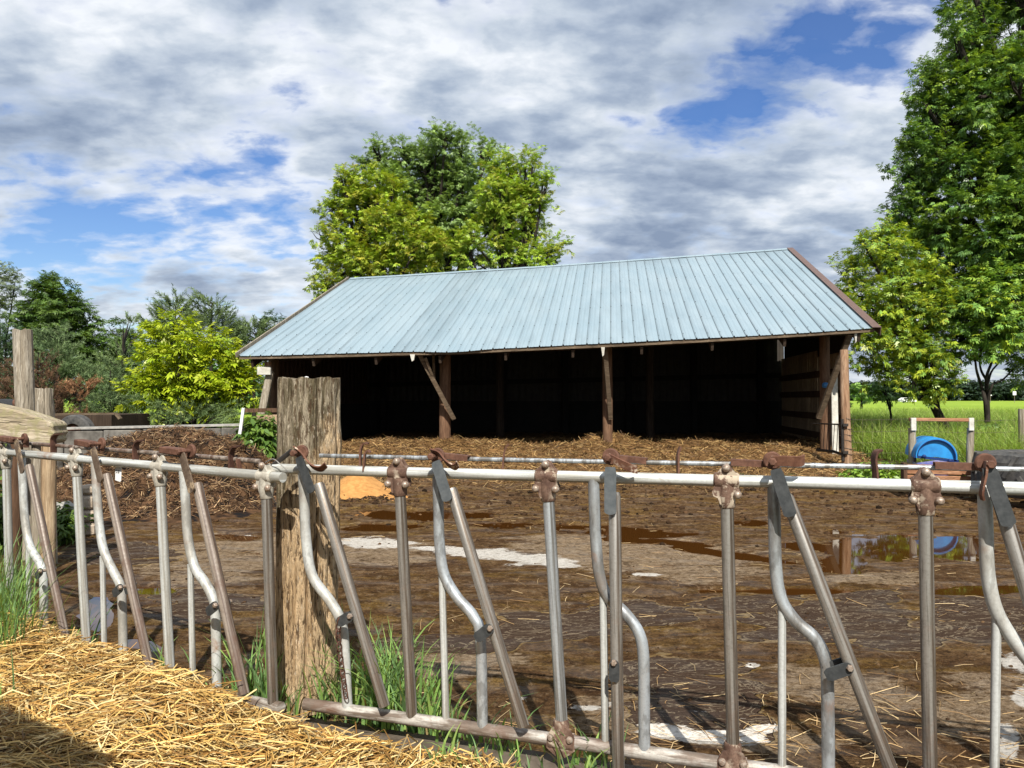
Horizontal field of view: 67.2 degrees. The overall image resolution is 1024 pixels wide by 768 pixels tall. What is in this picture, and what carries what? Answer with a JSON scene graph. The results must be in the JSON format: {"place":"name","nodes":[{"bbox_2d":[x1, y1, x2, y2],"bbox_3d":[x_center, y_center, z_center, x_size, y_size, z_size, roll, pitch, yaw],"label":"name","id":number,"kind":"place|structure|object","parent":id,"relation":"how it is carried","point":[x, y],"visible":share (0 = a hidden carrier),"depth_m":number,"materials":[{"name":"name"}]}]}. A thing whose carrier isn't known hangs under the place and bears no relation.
{"place":"outdoors","nodes":[
{"label":"outdoors","id":0,"kind":"place"},
{"bbox_2d":[241,408,276,411],"bbox_3d":[-3.691,0.392,11.495,0.680,0.068,0.050,0,-1,0],"label":"dark rail","id":1,"kind":"object","parent":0,"point":[260,409],"visible":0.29,"depth_m":11.47,"materials":[{"name":"brown wood"}]},
{"bbox_2d":[0,400,1002,475],"bbox_3d":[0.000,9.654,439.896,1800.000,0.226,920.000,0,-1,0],"label":"ground","id":2,"kind":"structure","parent":0,"point":[879,461],"depth_m":15.60,"materials":[{"name":"soil"}]},
{"bbox_2d":[0,476,3,553],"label":"leafy weed","id":3,"kind":"object","parent":2,"relation":"on","point":[1,525],"visible":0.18,"depth_m":6.88,"materials":[{"name":"green plant"}]},
{"bbox_2d":[0,399,14,405],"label":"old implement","id":4,"kind":"object","parent":2,"relation":"on","point":[8,401],"visible":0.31,"depth_m":12.89,"materials":[{"name":"metal"}]},
{"bbox_2d":[0,260,30,360],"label":"pale tree","id":5,"kind":"object","parent":2,"relation":"on","point":[10,288],"visible":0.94,"depth_m":44.05,"materials":[{"name":"green plant"}]},
{"bbox_2d":[0,318,43,399],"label":"pine tree","id":6,"kind":"object","parent":2,"relation":"on","point":[7,352],"visible":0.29,"depth_m":29.75,"materials":[{"name":"green plant"}]},
{"bbox_2d":[0,349,86,412],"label":"dead pine","id":7,"kind":"object","parent":2,"relation":"on","point":[59,405],"visible":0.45,"depth_m":18.56,"materials":[{"name":"brown plant"}]},
{"bbox_2d":[1,270,107,408],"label":"broadleaf tree","id":8,"kind":"object","parent":2,"relation":"on","point":[53,303],"visible":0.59,"depth_m":39.61,"materials":[{"name":"green plant"}]},
{"bbox_2d":[31,319,97,412],"bbox_3d":[-15.790,-0.266,26.753,2.786,4.079,2.114,0,-1,0],"label":"pine tree","id":9,"kind":"object","parent":2,"relation":"on","point":[69,362],"visible":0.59,"depth_m":26.69,"materials":[{"name":"green plant"}]},
{"bbox_2d":[57,500,93,545],"bbox_3d":[-4.351,1.360,7.372,0.680,0.539,0.553,0,-1,0],"label":"leafy weed","id":10,"kind":"object","parent":2,"relation":"on","point":[65,525],"visible":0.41,"depth_m":7.29,"materials":[{"name":"green plant"}]},
{"bbox_2d":[55,374,103,412],"bbox_3d":[-9.481,0.657,17.049,1.024,1.918,3.039,1,-1,-34],"label":"dead branch","id":11,"kind":"object","parent":2,"relation":"on","point":[81,393],"visible":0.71,"depth_m":17.95,"materials":[{"name":"brown plant"}]},
{"bbox_2d":[70,366,142,412],"bbox_3d":[-10.200,0.576,19.645,2.051,2.127,1.898,0,-1,0],"label":"pine bush","id":12,"kind":"object","parent":2,"relation":"on","point":[109,398],"visible":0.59,"depth_m":19.46,"materials":[{"name":"green plant"}]},
{"bbox_2d":[73,311,144,400],"bbox_3d":[-14.486,-0.576,28.452,2.439,4.762,4.609,0,-1,0],"label":"pine tree","id":13,"kind":"object","parent":2,"relation":"on","point":[123,352],"visible":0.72,"depth_m":27.95,"materials":[{"name":"green plant"}]},
{"bbox_2d":[94,316,149,398],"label":"broadleaf tree","id":14,"kind":"object","parent":2,"relation":"on","point":[112,331],"visible":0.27,"depth_m":42.67,"materials":[{"name":"green plant"}]},
{"bbox_2d":[0,414,251,466],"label":"verge grass","id":15,"kind":"structure","parent":2,"relation":"on","point":[152,423],"depth_m":34.83,"materials":[{"name":"green plant"}]},
{"bbox_2d":[55,413,149,430],"bbox_3d":[-8.238,0.931,15.310,1.666,0.752,2.350,0,-1,0],"label":"hay wagon","id":16,"kind":"object","parent":15,"relation":"on","point":[98,419],"visible":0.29,"depth_m":14.89,"materials":[{"name":"metal"}]},
{"bbox_2d":[134,284,208,372],"bbox_3d":[-15.672,-1.435,36.010,3.667,6.765,2.634,-1,-1,26],"label":"pine tree","id":17,"kind":"object","parent":2,"relation":"on","point":[180,299],"visible":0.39,"depth_m":35.83,"materials":[{"name":"green plant"}]},
{"bbox_2d":[109,307,264,424],"bbox_3d":[-7.271,-0.095,18.025,3.893,3.464,2.511,0,-1,0],"label":"box elder bush","id":18,"kind":"object","parent":2,"relation":"on","point":[166,360],"visible":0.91,"depth_m":17.56,"materials":[{"name":"green plant"}]},
{"bbox_2d":[128,396,245,427],"bbox_3d":[-6.987,0.905,16.344,2.470,1.346,1.200,0,-1,0],"label":"pine bush","id":19,"kind":"object","parent":2,"relation":"on","point":[220,418],"visible":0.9,"depth_m":16.37,"materials":[{"name":"green plant"}]},
{"bbox_2d":[183,287,253,408],"bbox_3d":[-13.896,-1.313,35.983,3.546,6.521,2.253,0,-1,0],"label":"pine tree","id":20,"kind":"object","parent":2,"relation":"on","point":[218,314],"visible":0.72,"depth_m":35.87,"materials":[{"name":"green plant"}]},
{"bbox_2d":[220,312,275,418],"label":"pine tree","id":21,"kind":"object","parent":2,"relation":"on","point":[261,330],"visible":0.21,"depth_m":41.85,"materials":[{"name":"green plant"}]},
{"bbox_2d":[0,610,522,767],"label":"straw litter","id":22,"kind":"object","parent":2,"relation":"on","point":[76,702],"visible":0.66,"depth_m":2.87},
{"bbox_2d":[302,159,463,300],"bbox_3d":[-4.588,-3.327,29.015,6.488,10.306,4.310,0,-1,24],"label":"maple tree","id":23,"kind":"object","parent":2,"relation":"on","point":[384,251],"visible":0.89,"depth_m":28.31,"materials":[{"name":"green plant"}]},
{"bbox_2d":[347,116,504,271],"bbox_3d":[-3.509,-4.384,32.087,6.614,12.584,5.337,0,-1,0],"label":"maple tree","id":24,"kind":"object","parent":2,"relation":"on","point":[443,182],"visible":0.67,"depth_m":30.85,"materials":[{"name":"green plant"}]},
{"bbox_2d":[284,716,648,767],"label":"concrete curb","id":25,"kind":"structure","parent":2,"relation":"on","point":[428,741],"depth_m":2.93,"materials":[{"name":"grey concrete"}]},
{"bbox_2d":[272,442,1023,767],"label":"headlock panel","id":26,"kind":"object","parent":25,"relation":"on","point":[924,486],"visible":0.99,"depth_m":2.66,"materials":[{"name":"white metal"}]},
{"bbox_2d":[271,449,291,464],"bbox_3d":[-0.944,0.306,3.160,0.101,0.079,0.020,0,-1,18],"label":"pry pipe","id":27,"kind":"object","parent":26,"relation":"attached to","point":[284,456],"visible":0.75,"depth_m":3.15,"materials":[{"name":"metal"}]},
{"bbox_2d":[335,617,347,698],"bbox_3d":[-0.664,1.065,3.000,0.049,0.332,0.038,1,-1,-34],"label":"chain","id":28,"kind":"object","parent":26,"relation":"hanging from","point":[339,662],"visible":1,"depth_m":3.00,"materials":[{"name":"metal"}]},
{"bbox_2d":[442,142,575,271],"bbox_3d":[-0.073,-3.590,28.593,4.903,10.808,3.823,0,-1,0],"label":"maple tree","id":29,"kind":"object","parent":2,"relation":"on","point":[512,194],"visible":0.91,"depth_m":27.92,"materials":[{"name":"green plant"}]},
{"bbox_2d":[76,510,1018,651],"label":"puddle water","id":30,"kind":"structure","parent":2,"relation":"on","point":[844,552],"depth_m":7.26,"materials":[{"name":"brown liquid"}]},
{"bbox_2d":[235,248,881,452],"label":"cattle shed","id":31,"kind":"structure","parent":2,"relation":"on","point":[756,341],"depth_m":19.63,"materials":[{"name":"blue metal"}]},
{"bbox_2d":[257,362,273,414],"bbox_3d":[-5.155,0.264,16.042,0.353,1.451,0.240,0,-1,0],"label":"leaning prop","id":32,"kind":"object","parent":31,"relation":"attached to","point":[267,371],"visible":0.84,"depth_m":15.99,"materials":[{"name":"grey wood"}]},
{"bbox_2d":[340,430,898,495],"bbox_3d":[1.400,1.446,16.976,12.000,0.963,14.000,0,-1,0],"label":"straw bedding","id":33,"kind":"object","parent":2,"relation":"on","point":[715,446],"visible":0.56,"depth_m":15.18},
{"bbox_2d":[340,476,407,500],"bbox_3d":[-2.206,1.448,11.175,1.800,0.335,1.500,0,-1,0],"label":"sawdust heap","id":34,"kind":"object","parent":33,"relation":"on","point":[360,487],"visible":0.34,"depth_m":10.83,"materials":[{"name":"orange wood"}]},
{"bbox_2d":[830,376,838,453],"bbox_3d":[6.367,0.695,15.190,0.141,1.706,0.050,0,-1,0],"label":"white board","id":35,"kind":"object","parent":2,"relation":"on","point":[834,406],"visible":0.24,"depth_m":15.17,"materials":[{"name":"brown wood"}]},
{"bbox_2d":[849,387,856,407],"bbox_3d":[10.952,0.743,25.939,1.138,2.079,1.212,1,-1,-32],"label":"bush","id":36,"kind":"object","parent":2,"relation":"on","point":[851,388],"visible":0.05,"depth_m":25.68,"materials":[{"name":"green plant"}]},
{"bbox_2d":[859,375,907,425],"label":"young tree","id":37,"kind":"object","parent":2,"relation":"on","point":[873,390],"visible":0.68,"depth_m":23.94,"materials":[{"name":"green plant"}]},
{"bbox_2d":[824,214,977,431],"bbox_3d":[9.099,-1.222,18.265,3.934,5.877,2.949,1,-1,-43],"label":"maple tree","id":38,"kind":"object","parent":2,"relation":"on","point":[913,349],"visible":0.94,"depth_m":17.90,"materials":[{"name":"green plant"}]},
{"bbox_2d":[873,0,1023,391],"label":"maple tree","id":39,"kind":"object","parent":2,"relation":"on","point":[983,84],"visible":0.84,"depth_m":18.82,"materials":[{"name":"green plant"}]},
{"bbox_2d":[974,420,1013,433],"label":"leafy sapling","id":40,"kind":"object","parent":2,"relation":"on","point":[990,426],"visible":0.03,"depth_m":17.51,"materials":[{"name":"green plant"}]},
{"bbox_2d":[0,458,1023,767],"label":"yard","id":41,"kind":"structure","parent":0,"point":[514,554],"depth_m":4.96,"materials":[{"name":"soil"}]},
{"bbox_2d":[10,444,22,576],"bbox_3d":[-3.863,0.985,5.983,0.102,1.075,0.102,0,-1,0],"label":"prop post","id":42,"kind":"object","parent":41,"relation":"on","point":[16,521],"visible":0.31,"depth_m":5.95,"materials":[{"name":"grey metal"}]},
{"bbox_2d":[12,328,34,559],"bbox_3d":[-4.219,0.522,6.692,0.244,2.009,0.154,0,-1,0],"label":"tall pole","id":43,"kind":"object","parent":41,"relation":"on","point":[23,369],"visible":0.41,"depth_m":6.64,"materials":[{"name":"brown wood"}]},
{"bbox_2d":[30,446,40,574],"bbox_3d":[-3.749,0.990,6.083,0.092,1.070,0.089,0,-1,0],"label":"prop post","id":44,"kind":"object","parent":41,"relation":"on","point":[36,463],"visible":0.2,"depth_m":6.05,"materials":[{"name":"brown wood"}]},
{"bbox_2d":[0,403,67,442],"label":"hewn timber","id":45,"kind":"object","parent":44,"relation":"on","point":[34,426],"visible":0.77,"depth_m":6.01,"materials":[{"name":"brown wood"}]},
{"bbox_2d":[35,388,57,563],"bbox_3d":[-3.922,0.777,6.485,0.197,1.490,0.144,0,-1,0],"label":"wooden post","id":46,"kind":"object","parent":41,"relation":"on","point":[44,402],"visible":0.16,"depth_m":6.45,"materials":[{"name":"brown wood"}]},
{"bbox_2d":[40,446,56,566],"bbox_3d":[-3.571,0.985,5.933,0.107,1.074,0.108,0,-1,0],"label":"prop post","id":47,"kind":"object","parent":41,"relation":"on","point":[48,483],"visible":0.52,"depth_m":5.89,"materials":[{"name":"beige wood"}]},
{"bbox_2d":[56,501,73,512],"bbox_3d":[-4.386,1.220,7.585,0.249,0.136,0.183,0,-1,0],"label":"stone","id":48,"kind":"object","parent":41,"relation":"on","point":[70,503],"visible":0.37,"depth_m":7.53,"materials":[{"name":"grey stone"}]},
{"bbox_2d":[82,484,95,535],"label":"stone pier","id":49,"kind":"structure","parent":41,"relation":"on","point":[87,500],"depth_m":7.79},
{"bbox_2d":[0,423,276,523],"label":"manure heap","id":50,"kind":"object","parent":41,"relation":"on","point":[226,497],"visible":0.44,"depth_m":9.66,"materials":[{"name":"soil"}]},
{"bbox_2d":[238,408,244,433],"bbox_3d":[-3.647,0.499,10.392,0.080,0.355,0.030,0,-1,0],"label":"white stake","id":51,"kind":"object","parent":50,"relation":"on","point":[241,420],"visible":1,"depth_m":10.38,"materials":[{"name":"paint"}]},
{"bbox_2d":[257,415,276,435],"bbox_3d":[-3.729,0.788,11.987,0.500,0.620,0.050,0,-1,0],"label":"plank panel","id":52,"kind":"object","parent":50,"relation":"on","point":[268,416],"visible":0.12,"depth_m":11.97,"materials":[{"name":"beige wood"}]},
{"bbox_2d":[57,424,244,469],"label":"block wall","id":53,"kind":"structure","parent":41,"relation":"on","point":[92,435],"depth_m":12.14,"materials":[{"name":"grey concrete"}]},
{"bbox_2d":[231,410,276,458],"bbox_3d":[-3.714,0.913,11.295,0.858,1.054,0.805,1,-1,-39],"label":"leafy weed","id":54,"kind":"object","parent":41,"relation":"on","point":[263,433],"visible":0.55,"depth_m":11.15,"materials":[{"name":"green plant"}]},
{"bbox_2d":[275,377,341,716],"bbox_3d":[-0.898,0.691,3.406,0.285,1.447,0.258,0,-1,0],"label":"fence post","id":55,"kind":"object","parent":41,"relation":"on","point":[308,414],"visible":0.77,"depth_m":3.30,"materials":[{"name":"brown wood"}]},
{"bbox_2d":[0,433,286,713],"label":"headlock panel","id":56,"kind":"object","parent":55,"relation":"attached to","point":[266,477],"visible":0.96,"depth_m":3.52,"materials":[{"name":"white metal"}]},
{"bbox_2d":[115,467,121,481],"bbox_3d":[-1.914,0.439,3.743,0.054,0.072,0.003,-1,-1,33],"label":"paper tag","id":57,"kind":"object","parent":56,"relation":"hanging from","point":[118,471],"visible":1,"depth_m":3.74,"materials":[{"name":"white paper"}]},
{"bbox_2d":[265,459,288,503],"bbox_3d":[-0.961,0.398,3.144,0.073,0.192,0.152,1,-1,-39],"label":"tie wire","id":58,"kind":"object","parent":56,"relation":"attached to","point":[283,467],"visible":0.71,"depth_m":3.11,"materials":[{"name":"silver metal"}]},
{"bbox_2d":[12,595,629,767],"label":"dead grass","id":59,"kind":"structure","parent":41,"relation":"on","point":[337,718],"depth_m":3.15,"materials":[{"name":"beige plant"}]},
{"bbox_2d":[0,526,667,767],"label":"grass","id":60,"kind":"structure","parent":41,"relation":"on","point":[394,691],"depth_m":3.22,"materials":[{"name":"green plant"}]},
{"bbox_2d":[58,494,1023,767],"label":"loose straw","id":61,"kind":"object","parent":41,"relation":"on","point":[986,756],"visible":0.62,"depth_m":3.29,"materials":[{"name":"beige plant"}]},
{"bbox_2d":[88,486,1023,767],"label":"muck clods","id":62,"kind":"object","parent":41,"relation":"on","point":[536,494],"visible":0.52,"depth_m":9.63,"materials":[{"name":"brown soil"}]},
{"bbox_2d":[840,349,852,463],"bbox_3d":[5.883,0.508,13.551,0.212,2.232,0.196,-1,-1,35],"label":"gate post","id":63,"kind":"object","parent":41,"relation":"on","point":[844,388],"visible":0.88,"depth_m":13.49,"materials":[{"name":"wood"}]},
{"bbox_2d":[812,419,847,460],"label":"yard gate","id":64,"kind":"structure","parent":63,"relation":"attached to","point":[842,453],"depth_m":13.65,"materials":[{"name":"metal"}]},
{"bbox_2d":[834,458,912,478],"bbox_3d":[5.459,1.407,11.576,1.157,0.614,0.823,-1,-1,34],"label":"burdock","id":65,"kind":"object","parent":41,"relation":"on","point":[867,473],"visible":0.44,"depth_m":11.52,"materials":[{"name":"green plant"}]},
{"bbox_2d":[905,436,958,475],"bbox_3d":[6.232,1.078,11.471,0.583,0.589,0.884,0,-1,18],"label":"blue barrel","id":66,"kind":"object","parent":41,"relation":"on","point":[929,447],"visible":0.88,"depth_m":11.12,"materials":[{"name":"plastic"}]},
{"bbox_2d":[900,462,970,480],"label":"plank kerb","id":67,"kind":"structure","parent":41,"relation":"on","point":[941,474],"depth_m":10.61,"materials":[{"name":"brown wood"}]},
{"bbox_2d":[908,418,973,475],"bbox_3d":[6.400,0.968,11.476,0.984,0.928,0.133,0,-1,0],"label":"feeder frame","id":68,"kind":"object","parent":41,"relation":"on","point":[969,440],"visible":0.77,"depth_m":11.44,"materials":[{"name":"grey wood"}]},
{"bbox_2d":[971,449,1023,498],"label":"tractor tyre","id":69,"kind":"object","parent":41,"relation":"on","point":[1010,457],"visible":0.4,"depth_m":9.79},
{"bbox_2d":[1018,409,1023,445],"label":"line post","id":70,"kind":"object","parent":41,"relation":"on","point":[1021,418],"visible":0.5,"depth_m":12.40,"materials":[{"name":"brown wood"}]},
{"bbox_2d":[851,419,1014,463],"bbox_3d":[7.376,1.049,12.898,3.245,0.928,0.053,-1,-1,26],"label":"wire fence","id":71,"kind":"object","parent":70,"relation":"attached to","point":[853,462],"visible":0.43,"depth_m":13.17,"materials":[{"name":"grey metal"}]},
{"bbox_2d":[0,0,1023,399],"label":"sky","id":72,"kind":"structure","parent":0,"point":[147,147],"materials":[{"name":"blue"}]},
{"bbox_2d":[63,401,1023,419],"bbox_3d":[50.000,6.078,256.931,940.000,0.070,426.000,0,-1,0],"label":"crop field","id":73,"kind":"structure","parent":0,"point":[973,404],"depth_m":137.07,"materials":[{"name":"green plant"}]},
{"bbox_2d":[1,358,267,413],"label":"hedge growth","id":74,"kind":"object","parent":73,"relation":"on","point":[214,368],"visible":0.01,"depth_m":60.80,"materials":[{"name":"green plant"}]},
{"bbox_2d":[250,308,286,338],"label":"broadleaf tree","id":75,"kind":"object","parent":73,"relation":"on","point":[272,317],"visible":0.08,"depth_m":49.99,"materials":[{"name":"green plant"}]},
{"bbox_2d":[1,377,1023,400],"bbox_3d":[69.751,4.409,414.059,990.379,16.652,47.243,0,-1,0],"label":"woods","id":76,"kind":"object","parent":73,"relation":"on","point":[1000,391],"visible":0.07,"depth_m":399.59,"materials":[{"name":"green plant"}]},
{"bbox_2d":[849,382,876,408],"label":"round tree","id":77,"kind":"object","parent":73,"relation":"on","point":[858,395],"visible":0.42,"depth_m":89.80,"materials":[{"name":"green plant"}]},
{"bbox_2d":[850,405,1023,475],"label":"meadow grass","id":78,"kind":"structure","parent":0,"point":[870,438],"depth_m":17.35,"materials":[{"name":"green plant"}]},
{"bbox_2d":[941,257,1023,423],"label":"young maple","id":79,"kind":"object","parent":78,"relation":"on","point":[995,282],"visible":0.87,"depth_m":17.62,"materials":[{"name":"green plant"}]}
]}

